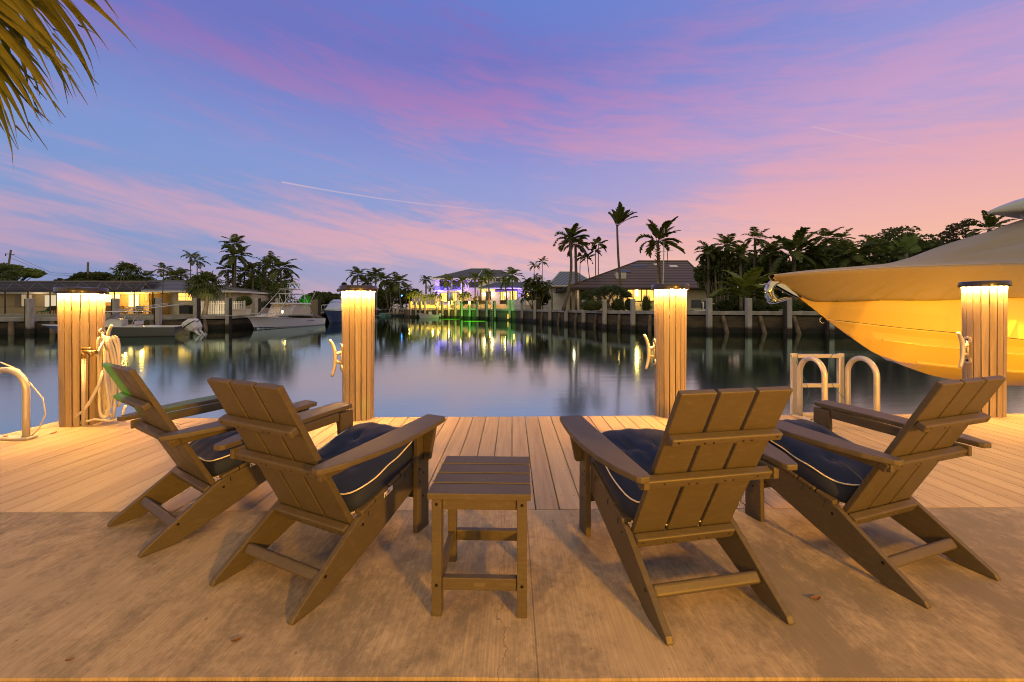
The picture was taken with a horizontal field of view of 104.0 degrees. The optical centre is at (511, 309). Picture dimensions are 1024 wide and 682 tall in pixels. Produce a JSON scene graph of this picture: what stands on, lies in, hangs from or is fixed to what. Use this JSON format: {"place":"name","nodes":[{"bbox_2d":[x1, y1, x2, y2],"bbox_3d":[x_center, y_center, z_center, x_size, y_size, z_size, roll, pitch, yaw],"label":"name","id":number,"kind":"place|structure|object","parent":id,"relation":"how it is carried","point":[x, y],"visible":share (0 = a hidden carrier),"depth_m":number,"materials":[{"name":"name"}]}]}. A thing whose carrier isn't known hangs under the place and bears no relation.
{"place":"outdoors","nodes":[
{"label":"outdoors","id":0,"kind":"place"},
{"bbox_2d":[0,312,322,316],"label":"lawn","id":1,"kind":"structure","parent":0,"point":[106,315],"depth_m":40.59,"materials":[{"name":"green plant"}]},
{"bbox_2d":[0,262,23,280],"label":"fan palm","id":2,"kind":"object","parent":1,"relation":"on","point":[5,268],"visible":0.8,"depth_m":61.85,"materials":[{"name":"green plant"}]},
{"bbox_2d":[0,264,46,280],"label":"broadleaf tree","id":3,"kind":"object","parent":1,"relation":"on","point":[28,272],"visible":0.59,"depth_m":65.63,"materials":[{"name":"green plant"}]},
{"bbox_2d":[0,313,153,314],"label":"porch slab","id":4,"kind":"structure","parent":1,"relation":"on","point":[57,314],"depth_m":47.30,"materials":[{"name":"concrete"}]},
{"bbox_2d":[0,282,169,313],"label":"screened porch","id":5,"kind":"object","parent":4,"relation":"on","point":[114,287],"visible":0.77,"depth_m":48.63,"materials":[{"name":"grey metal"}]},
{"bbox_2d":[67,271,116,280],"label":"broadleaf tree","id":6,"kind":"object","parent":1,"relation":"on","point":[94,276],"visible":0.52,"depth_m":70.19,"materials":[{"name":"green plant"}]},
{"bbox_2d":[108,260,145,280],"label":"fan palm","id":7,"kind":"object","parent":1,"relation":"on","point":[128,269],"visible":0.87,"depth_m":63.35,"materials":[{"name":"green plant"}]},
{"bbox_2d":[0,280,275,314],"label":"bungalow","id":8,"kind":"object","parent":1,"relation":"on","point":[15,300],"visible":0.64,"depth_m":50.97,"materials":[{"name":"beige paint"}]},
{"bbox_2d":[153,262,174,307],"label":"palm tree","id":9,"kind":"object","parent":1,"relation":"on","point":[163,266],"visible":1,"depth_m":43.01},
{"bbox_2d":[184,253,210,271],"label":"palm tree","id":10,"kind":"object","parent":1,"relation":"on","point":[192,263],"visible":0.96,"depth_m":58.02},
{"bbox_2d":[187,270,226,314],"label":"fan palm","id":11,"kind":"object","parent":1,"relation":"on","point":[207,290],"visible":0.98,"depth_m":43.01,"materials":[{"name":"green plant"}]},
{"bbox_2d":[201,301,224,313],"bbox_3d":[-32.815,-0.192,44.070,2.760,1.523,0.160,0,0,0],"label":"picket fence","id":12,"kind":"object","parent":1,"relation":"on","point":[210,303],"visible":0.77,"depth_m":43.99,"materials":[{"name":"white paint"}]},
{"bbox_2d":[214,262,239,290],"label":"coconut palm","id":13,"kind":"object","parent":1,"relation":"on","point":[225,275],"visible":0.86,"depth_m":56.86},
{"bbox_2d":[218,234,245,286],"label":"coconut palm","id":14,"kind":"object","parent":1,"relation":"on","point":[234,239],"visible":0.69,"depth_m":57.98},
{"bbox_2d":[219,245,253,290],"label":"coconut palm","id":15,"kind":"object","parent":1,"relation":"on","point":[232,260],"visible":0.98,"depth_m":55.64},
{"bbox_2d":[238,262,265,289],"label":"coconut palm","id":16,"kind":"object","parent":1,"relation":"on","point":[251,275],"visible":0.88,"depth_m":57.82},
{"bbox_2d":[242,271,290,301],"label":"broadleaf tree","id":17,"kind":"object","parent":1,"relation":"on","point":[256,279],"visible":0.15,"depth_m":63.69,"materials":[{"name":"green plant"}]},
{"bbox_2d":[268,280,293,302],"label":"clumping palm","id":18,"kind":"object","parent":1,"relation":"on","point":[277,287],"visible":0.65,"depth_m":51.91,"materials":[{"name":"plant"}]},
{"bbox_2d":[262,255,302,295],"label":"coconut palm","id":19,"kind":"object","parent":1,"relation":"on","point":[275,274],"visible":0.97,"depth_m":55.76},
{"bbox_2d":[0,507,1023,681],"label":"concrete patio","id":20,"kind":"structure","parent":0,"point":[95,596],"depth_m":1.58,"materials":[{"name":"concrete"}]},
{"bbox_2d":[102,362,316,557],"bbox_3d":[-1.787,0.738,2.380,0.864,0.904,0.839,0,0,33],"label":"adirondack chair","id":21,"kind":"object","parent":20,"relation":"on","point":[215,498],"visible":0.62,"depth_m":2.18,"materials":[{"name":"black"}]},
{"bbox_2d":[188,430,254,480],"bbox_3d":[-1.696,0.813,2.521,0.543,0.287,0.526,0,0,33],"label":"seat cushion","id":22,"kind":"object","parent":21,"relation":"on","point":[215,463],"visible":0.16,"depth_m":2.28,"materials":[{"name":"blue fabric"}]},
{"bbox_2d":[207,377,445,624],"bbox_3d":[-0.901,0.738,1.966,0.864,0.904,0.839,0,0,25],"label":"adirondack chair","id":23,"kind":"object","parent":20,"relation":"on","point":[270,424],"visible":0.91,"depth_m":1.78,"materials":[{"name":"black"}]},
{"bbox_2d":[318,422,413,515],"bbox_3d":[-0.830,0.813,2.118,0.543,0.286,0.526,0,0,25],"label":"seat cushion","id":24,"kind":"object","parent":23,"relation":"on","point":[359,485],"visible":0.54,"depth_m":2.00,"materials":[{"name":"blue fabric"}]},
{"bbox_2d":[427,456,530,617],"bbox_3d":[-0.122,0.950,1.734,0.400,0.481,0.398,0,0,2],"label":"side table","id":25,"kind":"object","parent":20,"relation":"on","point":[481,482],"visible":1,"depth_m":1.56,"materials":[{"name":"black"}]},
{"bbox_2d":[560,386,797,645],"bbox_3d":[0.735,0.738,1.844,0.864,0.904,0.839,0,0,-11],"label":"adirondack chair","id":26,"kind":"object","parent":20,"relation":"on","point":[713,450],"visible":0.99,"depth_m":1.61,"materials":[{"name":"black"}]},
{"bbox_2d":[593,428,700,524],"bbox_3d":[0.704,0.811,2.008,0.543,0.290,0.526,0,0,-11],"label":"seat cushion","id":27,"kind":"object","parent":26,"relation":"on","point":[639,447],"visible":0.34,"depth_m":1.99,"materials":[{"name":"blue fabric"}]},
{"bbox_2d":[745,375,1005,608],"bbox_3d":[1.770,0.738,2.039,0.864,0.904,0.839,0,0,-19],"label":"adirondack chair","id":28,"kind":"object","parent":20,"relation":"on","point":[934,426],"visible":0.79,"depth_m":1.84,"materials":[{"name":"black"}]},
{"bbox_2d":[768,419,872,505],"bbox_3d":[1.715,0.812,2.198,0.543,0.288,0.526,0,0,-19],"label":"seat cushion","id":29,"kind":"object","parent":28,"relation":"on","point":[841,478],"visible":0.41,"depth_m":2.04,"materials":[{"name":"blue fabric"}]},
{"bbox_2d":[0,311,1023,434],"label":"canal water","id":30,"kind":"structure","parent":0,"point":[458,367],"depth_m":12.70,"materials":[{"name":"liquid"}]},
{"bbox_2d":[24,298,33,333],"bbox_3d":[-36.461,1.673,30.213,0.480,4.954,0.330,0,0,0],"label":"mooring post","id":31,"kind":"object","parent":30,"relation":"in","point":[28,315],"visible":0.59,"depth_m":30.07,"materials":[{"name":"concrete"}]},
{"bbox_2d":[53,287,109,426],"bbox_3d":[-4.500,1.128,4.190,0.409,2.724,0.409,0,0,0],"label":"lit pile bollard","id":32,"kind":"object","parent":30,"relation":"in","point":[81,316],"visible":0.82,"depth_m":4.05,"materials":[{"name":"wood"}]},
{"bbox_2d":[98,324,113,356],"bbox_3d":[-4.266,0.329,4.214,0.147,0.341,0.064,0,0,5],"label":"dock cleat","id":33,"kind":"object","parent":32,"relation":"attached to","point":[101,331],"visible":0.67,"depth_m":4.21,"materials":[{"name":"silver metal"}]},
{"bbox_2d":[75,336,126,423],"bbox_3d":[-4.245,0.728,4.157,0.385,0.900,0.233,0,0,0],"label":"coiled hose","id":34,"kind":"object","parent":33,"relation":"hanging from","point":[107,388],"visible":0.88,"depth_m":4.16,"materials":[{"name":"beige"}]},
{"bbox_2d":[42,303,206,336],"bbox_3d":[-26.324,0.901,27.418,9.132,2.698,2.370,0,0,-16],"label":"console boat","id":35,"kind":"object","parent":30,"relation":"on","point":[121,328],"visible":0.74,"depth_m":27.05,"materials":[{"name":"grey"}]},
{"bbox_2d":[154,298,161,324],"bbox_3d":[-30.463,1.594,34.412,0.480,5.112,0.330,0,0,0],"label":"mooring post","id":36,"kind":"object","parent":30,"relation":"in","point":[158,316],"visible":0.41,"depth_m":34.31,"materials":[{"name":"concrete"}]},
{"bbox_2d":[193,298,200,321],"bbox_3d":[-28.233,1.573,35.865,0.490,5.153,0.330,0,0,0],"label":"mooring post","id":37,"kind":"object","parent":30,"relation":"in","point":[197,308],"visible":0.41,"depth_m":35.77,"materials":[{"name":"concrete"}]},
{"bbox_2d":[225,298,231,328],"bbox_3d":[-26.319,1.555,37.204,0.490,5.191,0.330,0,0,0],"label":"mooring post","id":38,"kind":"object","parent":30,"relation":"in","point":[228,311],"visible":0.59,"depth_m":37.05,"materials":[{"name":"concrete"}]},
{"bbox_2d":[217,282,325,328],"bbox_3d":[-24.364,-0.380,41.628,4.212,5.260,13.193,0,0,7],"label":"sportfishing boat","id":39,"kind":"object","parent":30,"relation":"on","point":[300,314],"visible":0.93,"depth_m":41.30,"materials":[{"name":"white"}]},
{"bbox_2d":[310,299,320,315],"bbox_3d":[-25.578,0.434,51.975,1.349,3.612,0.250,0,0,0],"label":"privacy panel","id":40,"kind":"object","parent":30,"relation":"in","point":[315,306],"visible":0.65,"depth_m":52.00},
{"bbox_2d":[321,299,341,322],"bbox_3d":[-25.213,-0.550,60.253,4.470,5.600,15.516,0,0,-3],"label":"motor yacht","id":41,"kind":"object","parent":30,"relation":"on","point":[332,311],"visible":0.45,"depth_m":55.54,"materials":[{"name":"blue"}]},
{"bbox_2d":[338,285,377,420],"bbox_3d":[-1.690,1.112,4.405,0.409,2.756,0.409,0,0,0],"label":"lit pile bollard","id":42,"kind":"object","parent":30,"relation":"in","point":[358,322],"visible":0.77,"depth_m":4.27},
{"bbox_2d":[328,339,342,376],"bbox_3d":[-1.886,0.519,4.288,0.149,0.408,0.077,0,0,-31],"label":"dock cleat","id":43,"kind":"object","parent":42,"relation":"attached to","point":[335,354],"visible":0.98,"depth_m":4.27,"materials":[{"name":"silver metal"}]},
{"bbox_2d":[477,424,558,509],"bbox_3d":[2.000,2.003,3.315,22.000,1.574,1.870,0,0,0],"label":"deck frame","id":44,"kind":"object","parent":30,"relation":"in","point":[530,464],"depth_m":3.42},
{"bbox_2d":[0,414,1023,511],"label":"dock deck","id":45,"kind":"structure","parent":44,"relation":"on","point":[114,466],"depth_m":3.11,"materials":[{"name":"wood"}]},
{"bbox_2d":[0,367,37,439],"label":"grab rail","id":46,"kind":"object","parent":45,"relation":"on","point":[20,376],"visible":1,"depth_m":3.65,"materials":[{"name":"silver metal"}]},
{"bbox_2d":[81,347,97,426],"bbox_3d":[-4.285,0.789,4.050,0.176,0.802,0.058,0,0,9],"label":"hose tap","id":47,"kind":"object","parent":45,"relation":"on","point":[85,351],"visible":1,"depth_m":4.05,"materials":[{"name":"beige"}]},
{"bbox_2d":[792,356,833,427],"bbox_3d":[3.165,0.841,4.225,0.090,0.698,0.470,0,0,0],"label":"grab rail","id":48,"kind":"object","parent":45,"relation":"on","point":[821,366],"visible":0.84,"depth_m":4.32,"materials":[{"name":"silver metal"}]},
{"bbox_2d":[790,353,843,415],"bbox_3d":[3.430,1.442,4.500,0.584,1.895,0.060,0,0,0],"label":"dock ladder","id":49,"kind":"object","parent":45,"relation":"attached to","point":[839,383],"visible":0.34,"depth_m":4.48,"materials":[{"name":"silver metal"}]},
{"bbox_2d":[845,356,879,421],"bbox_3d":[3.700,0.841,4.235,0.090,0.698,0.470,0,0,0],"label":"grab rail","id":50,"kind":"object","parent":45,"relation":"on","point":[876,379],"visible":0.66,"depth_m":4.14,"materials":[{"name":"silver metal"}]},
{"bbox_2d":[630,299,634,329],"bbox_3d":[10.748,1.623,35.579,0.360,5.054,0.360,0,0,0],"label":"mooring post","id":51,"kind":"object","parent":30,"relation":"in","point":[632,314],"visible":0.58,"depth_m":35.40,"materials":[{"name":"concrete"}]},
{"bbox_2d":[651,283,689,418],"bbox_3d":[1.775,1.100,4.490,0.409,2.780,0.409,0,0,0],"label":"lit pile bollard","id":52,"kind":"object","parent":30,"relation":"in","point":[670,318],"visible":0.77,"depth_m":4.35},
{"bbox_2d":[643,334,655,368],"bbox_3d":[1.547,0.479,4.506,0.149,0.401,0.076,0,0,-2],"label":"dock cleat","id":53,"kind":"object","parent":52,"relation":"attached to","point":[649,348],"visible":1,"depth_m":4.49,"materials":[{"name":"silver metal"}]},
{"bbox_2d":[706,298,711,332],"bbox_3d":[15.517,1.648,31.510,0.360,5.004,0.360,0,0,0],"label":"mooring post","id":54,"kind":"object","parent":30,"relation":"in","point":[708,315],"visible":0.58,"depth_m":31.33,"materials":[{"name":"concrete"}]},
{"bbox_2d":[745,298,751,332],"bbox_3d":[18.225,1.651,30.827,0.360,4.999,0.360,0,0,0],"label":"mooring post","id":55,"kind":"object","parent":30,"relation":"in","point":[748,315],"visible":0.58,"depth_m":30.65,"materials":[{"name":"wood"}]},
{"bbox_2d":[783,298,791,333],"bbox_3d":[20.764,1.666,30.183,0.510,4.968,0.360,0,0,0],"label":"mooring post","id":56,"kind":"object","parent":30,"relation":"in","point":[787,316],"visible":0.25,"depth_m":30.02,"materials":[{"name":"wood"}]},
{"bbox_2d":[957,280,1012,417],"bbox_3d":[5.365,1.082,4.550,0.409,2.816,0.409,0,0,0],"label":"lit pile bollard","id":57,"kind":"object","parent":30,"relation":"in","point":[984,307],"visible":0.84,"depth_m":4.42,"materials":[{"name":"wood"}]},
{"bbox_2d":[957,332,971,367],"bbox_3d":[5.139,0.464,4.559,0.150,0.414,0.078,0,0,-6],"label":"dock cleat","id":58,"kind":"object","parent":57,"relation":"attached to","point":[964,349],"visible":1,"depth_m":4.55,"materials":[{"name":"silver metal"}]},
{"bbox_2d":[0,0,1023,310],"label":"sky","id":59,"kind":"structure","parent":0,"point":[414,138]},
{"bbox_2d":[613,310,802,310],"bbox_3d":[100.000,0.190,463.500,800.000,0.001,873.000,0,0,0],"label":"lawn","id":60,"kind":"structure","parent":0,"point":[687,310],"depth_m":57.98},
{"bbox_2d":[308,291,340,309],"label":"broadleaf tree","id":61,"kind":"object","parent":60,"relation":"on","point":[326,298],"visible":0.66,"depth_m":122.61,"materials":[{"name":"green plant"}]},
{"bbox_2d":[345,266,367,284],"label":"coconut palm","id":62,"kind":"object","parent":60,"relation":"on","point":[358,275],"visible":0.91,"depth_m":119.44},
{"bbox_2d":[370,272,392,309],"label":"coconut palm","id":63,"kind":"object","parent":60,"relation":"on","point":[381,276],"visible":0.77,"depth_m":111.37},
{"bbox_2d":[376,286,411,309],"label":"broadleaf tree","id":64,"kind":"object","parent":60,"relation":"on","point":[381,303],"visible":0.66,"depth_m":129.10,"materials":[{"name":"green plant"}]},
{"bbox_2d":[408,305,543,309],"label":"retaining wall","id":65,"kind":"structure","parent":60,"relation":"on","point":[481,306],"depth_m":79.19,"materials":[{"name":"paint"}]},
{"bbox_2d":[439,274,455,300],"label":"palm tree","id":66,"kind":"object","parent":65,"relation":"on","point":[446,282],"visible":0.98,"depth_m":84.90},
{"bbox_2d":[431,268,543,304],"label":"white villa","id":67,"kind":"object","parent":65,"relation":"on","point":[497,294],"visible":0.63,"depth_m":96.20,"materials":[{"name":"paint"}]},
{"bbox_2d":[480,268,498,304],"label":"palm tree","id":68,"kind":"object","parent":65,"relation":"on","point":[487,273],"visible":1,"depth_m":78.89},
{"bbox_2d":[501,267,524,304],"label":"palm tree","id":69,"kind":"object","parent":60,"relation":"on","point":[512,277],"visible":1,"depth_m":70.83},
{"bbox_2d":[518,273,553,308],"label":"clumping palm","id":70,"kind":"object","parent":60,"relation":"on","point":[537,285],"visible":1,"depth_m":57.48,"materials":[{"name":"plant"}]},
{"bbox_2d":[544,271,587,309],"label":"white cottage","id":71,"kind":"structure","parent":60,"relation":"on","point":[559,280],"depth_m":62.70,"materials":[{"name":"paint"}]},
{"bbox_2d":[553,223,589,310],"bbox_3d":[6.977,-4.757,46.050,4.304,9.990,3.953,0,0,41],"label":"coconut palm","id":72,"kind":"object","parent":60,"relation":"on","point":[572,232],"visible":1,"depth_m":45.82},
{"bbox_2d":[563,235,589,309],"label":"coconut palm","id":73,"kind":"object","parent":60,"relation":"on","point":[580,247],"visible":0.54,"depth_m":49.83,"materials":[{"name":"green plant"}]},
{"bbox_2d":[579,300,601,310],"bbox_3d":[7.858,-0.379,39.501,2.520,1.137,1.786,0,0,0],"label":"clipped hedge","id":74,"kind":"object","parent":60,"relation":"on","point":[590,305],"visible":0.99,"depth_m":39.02,"materials":[{"name":"green plant"}]},
{"bbox_2d":[588,236,607,281],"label":"palm tree","id":75,"kind":"object","parent":60,"relation":"on","point":[598,240],"visible":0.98,"depth_m":49.99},
{"bbox_2d":[586,284,632,310],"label":"dragon tree","id":76,"kind":"object","parent":60,"relation":"on","point":[603,291],"visible":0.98,"depth_m":41.46,"materials":[{"name":"green plant"}]},
{"bbox_2d":[608,201,637,310],"bbox_3d":[12.350,-5.700,43.920,3.241,11.792,3.434,0,0,0],"label":"coconut palm","id":77,"kind":"object","parent":60,"relation":"on","point":[619,215],"visible":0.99,"depth_m":43.90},
{"bbox_2d":[553,250,706,309],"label":"brown roofed house","id":78,"kind":"structure","parent":60,"relation":"on","point":[638,278],"depth_m":50.92,"materials":[{"name":"tile"}]},
{"bbox_2d":[635,216,684,283],"bbox_3d":[17.529,-5.229,47.274,5.385,10.826,6.142,0,0,0],"label":"coconut palm","id":79,"kind":"object","parent":60,"relation":"on","point":[655,231],"visible":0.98,"depth_m":46.77,"materials":[{"name":"green"}]},
{"bbox_2d":[694,240,725,297],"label":"coconut palm","id":80,"kind":"object","parent":60,"relation":"on","point":[708,250],"visible":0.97,"depth_m":40.85,"materials":[{"name":"green plant"}]},
{"bbox_2d":[696,250,737,310],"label":"clumping palm","id":81,"kind":"object","parent":60,"relation":"on","point":[717,269],"visible":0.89,"depth_m":40.68,"materials":[{"name":"plant"}]},
{"bbox_2d":[693,248,743,299],"bbox_3d":[21.990,-3.406,43.165,4.612,7.193,7.157,0,0,0],"label":"broadleaf tree","id":82,"kind":"object","parent":60,"relation":"on","point":[734,262],"visible":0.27,"depth_m":41.85,"materials":[{"name":"green plant"}]},
{"bbox_2d":[716,300,734,310],"bbox_3d":[19.136,-0.327,35.896,1.638,1.078,1.222,0,0,0],"label":"shrub","id":83,"kind":"object","parent":60,"relation":"on","point":[726,305],"visible":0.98,"depth_m":35.61,"materials":[{"name":"green plant"}]},
{"bbox_2d":[710,233,744,299],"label":"coconut palm","id":84,"kind":"object","parent":60,"relation":"on","point":[727,240],"visible":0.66,"depth_m":41.58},
{"bbox_2d":[726,243,757,310],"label":"coconut palm","id":85,"kind":"object","parent":60,"relation":"on","point":[741,252],"visible":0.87,"depth_m":39.80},
{"bbox_2d":[712,290,784,310],"bbox_3d":[29.531,-1.311,52.097,12.394,3.151,8.640,0,0,0],"label":"hedge","id":86,"kind":"object","parent":60,"relation":"on","point":[734,299],"visible":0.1,"depth_m":49.15,"materials":[{"name":"green plant"}]},
{"bbox_2d":[710,267,788,310],"bbox_3d":[19.550,-1.622,33.492,6.263,3.654,5.990,0,0,0],"label":"coconut palm","id":87,"kind":"object","parent":60,"relation":"on","point":[748,283],"visible":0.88,"depth_m":33.07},
{"bbox_2d":[742,226,771,310],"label":"coconut palm","id":88,"kind":"object","parent":60,"relation":"on","point":[755,233],"visible":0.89,"depth_m":47.88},
{"bbox_2d":[752,299,767,310],"bbox_3d":[22.297,-0.369,36.301,1.650,1.152,1.179,0,0,0],"label":"shrub","id":89,"kind":"object","parent":60,"relation":"on","point":[759,305],"visible":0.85,"depth_m":36.00,"materials":[{"name":"green plant"}]},
{"bbox_2d":[738,248,800,310],"bbox_3d":[31.690,-3.641,49.605,8.008,7.661,10.160,0,0,0],"label":"broadleaf tree","id":90,"kind":"object","parent":60,"relation":"on","point":[786,267],"visible":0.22,"depth_m":47.55,"materials":[{"name":"green plant"}]},
{"bbox_2d":[749,240,789,280],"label":"coconut palm","id":91,"kind":"object","parent":60,"relation":"on","point":[768,249],"visible":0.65,"depth_m":45.89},
{"bbox_2d":[760,226,836,299],"bbox_3d":[29.624,-4.075,41.832,6.111,8.549,6.669,0,0,0],"label":"coconut palm","id":92,"kind":"object","parent":60,"relation":"on","point":[798,242],"visible":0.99,"depth_m":41.41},
{"bbox_2d":[795,238,840,271],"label":"coconut palm","id":93,"kind":"object","parent":60,"relation":"on","point":[824,262],"visible":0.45,"depth_m":42.46,"materials":[{"name":"green plant"}]},
{"bbox_2d":[808,227,843,268],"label":"coconut palm","id":94,"kind":"object","parent":60,"relation":"on","point":[827,231],"visible":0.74,"depth_m":49.61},
{"bbox_2d":[820,240,858,267],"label":"coconut palm","id":95,"kind":"object","parent":60,"relation":"on","point":[835,244],"visible":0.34,"depth_m":45.87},
{"bbox_2d":[830,239,890,267],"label":"coconut palm","id":96,"kind":"object","parent":60,"relation":"on","point":[856,257],"visible":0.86,"depth_m":43.28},
{"bbox_2d":[854,234,896,264],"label":"coconut palm","id":97,"kind":"object","parent":60,"relation":"on","point":[866,237],"visible":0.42,"depth_m":49.78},
{"bbox_2d":[865,243,911,265],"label":"coconut palm","id":98,"kind":"object","parent":60,"relation":"on","point":[894,257],"visible":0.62,"depth_m":44.69,"materials":[{"name":"green plant"}]},
{"bbox_2d":[857,225,942,264],"bbox_3d":[53.967,-5.764,56.117,10.807,11.908,9.379,0,0,0],"label":"broadleaf tree","id":99,"kind":"object","parent":60,"relation":"on","point":[896,231],"visible":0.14,"depth_m":54.73,"materials":[{"name":"green plant"}]},
{"bbox_2d":[887,232,921,257],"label":"travellers palm","id":100,"kind":"object","parent":60,"relation":"on","point":[911,245],"visible":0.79,"depth_m":46.88,"materials":[{"name":"green plant"}]},
{"bbox_2d":[911,240,939,256],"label":"coconut palm","id":101,"kind":"object","parent":60,"relation":"on","point":[925,247],"visible":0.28,"depth_m":49.81,"materials":[{"name":"green plant"}]},
{"bbox_2d":[937,218,979,244],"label":"broadleaf tree","id":102,"kind":"object","parent":60,"relation":"on","point":[950,234],"visible":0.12,"depth_m":56.47,"materials":[{"name":"green plant"}]},
{"bbox_2d":[960,210,1017,237],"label":"palm tree","id":103,"kind":"object","parent":60,"relation":"on","point":[990,221],"visible":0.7,"depth_m":51.76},
{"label":"patio strip","id":104,"kind":"structure","parent":0,"visible":0},
{"bbox_2d":[0,0,138,161],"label":"fan palm","id":105,"kind":"object","parent":104,"relation":"on","point":[33,31],"visible":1,"depth_m":2.44,"materials":[{"name":"green plant"}]},
{"label":"canal bed","id":106,"kind":"structure","parent":0,"visible":0},
{"bbox_2d":[0,312,328,333],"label":"seawall","id":107,"kind":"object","parent":106,"relation":"on","point":[39,327],"visible":0.19,"depth_m":34.32,"materials":[{"name":"concrete"}]},
{"bbox_2d":[322,308,844,333],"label":"seawall","id":108,"kind":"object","parent":106,"relation":"on","point":[807,325],"visible":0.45,"depth_m":34.12,"materials":[{"name":"concrete"}]},
{"bbox_2d":[385,272,411,309],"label":"coconut palm","id":109,"kind":"object","parent":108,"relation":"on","point":[396,278],"visible":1,"depth_m":107.24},
{"bbox_3d":[15.200,1.800,7.600,3.447,4.700,5.060,0,0,0],"label":"boat lift","id":110,"kind":"object","parent":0,"visible":0},
{"bbox_2d":[768,198,1023,385],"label":"covered motorboat","id":111,"kind":"object","parent":110,"relation":"on","point":[906,312],"visible":0.94,"depth_m":6.99,"materials":[{"name":"yellow"}]},
{"bbox_2d":[759,279,791,303],"bbox_3d":[5.026,-0.338,7.600,0.567,0.486,0.227,0,0,0],"label":"plough anchor","id":112,"kind":"object","parent":111,"relation":"hanging from","point":[769,294],"visible":0.95,"depth_m":7.54,"materials":[{"name":"silver metal"}]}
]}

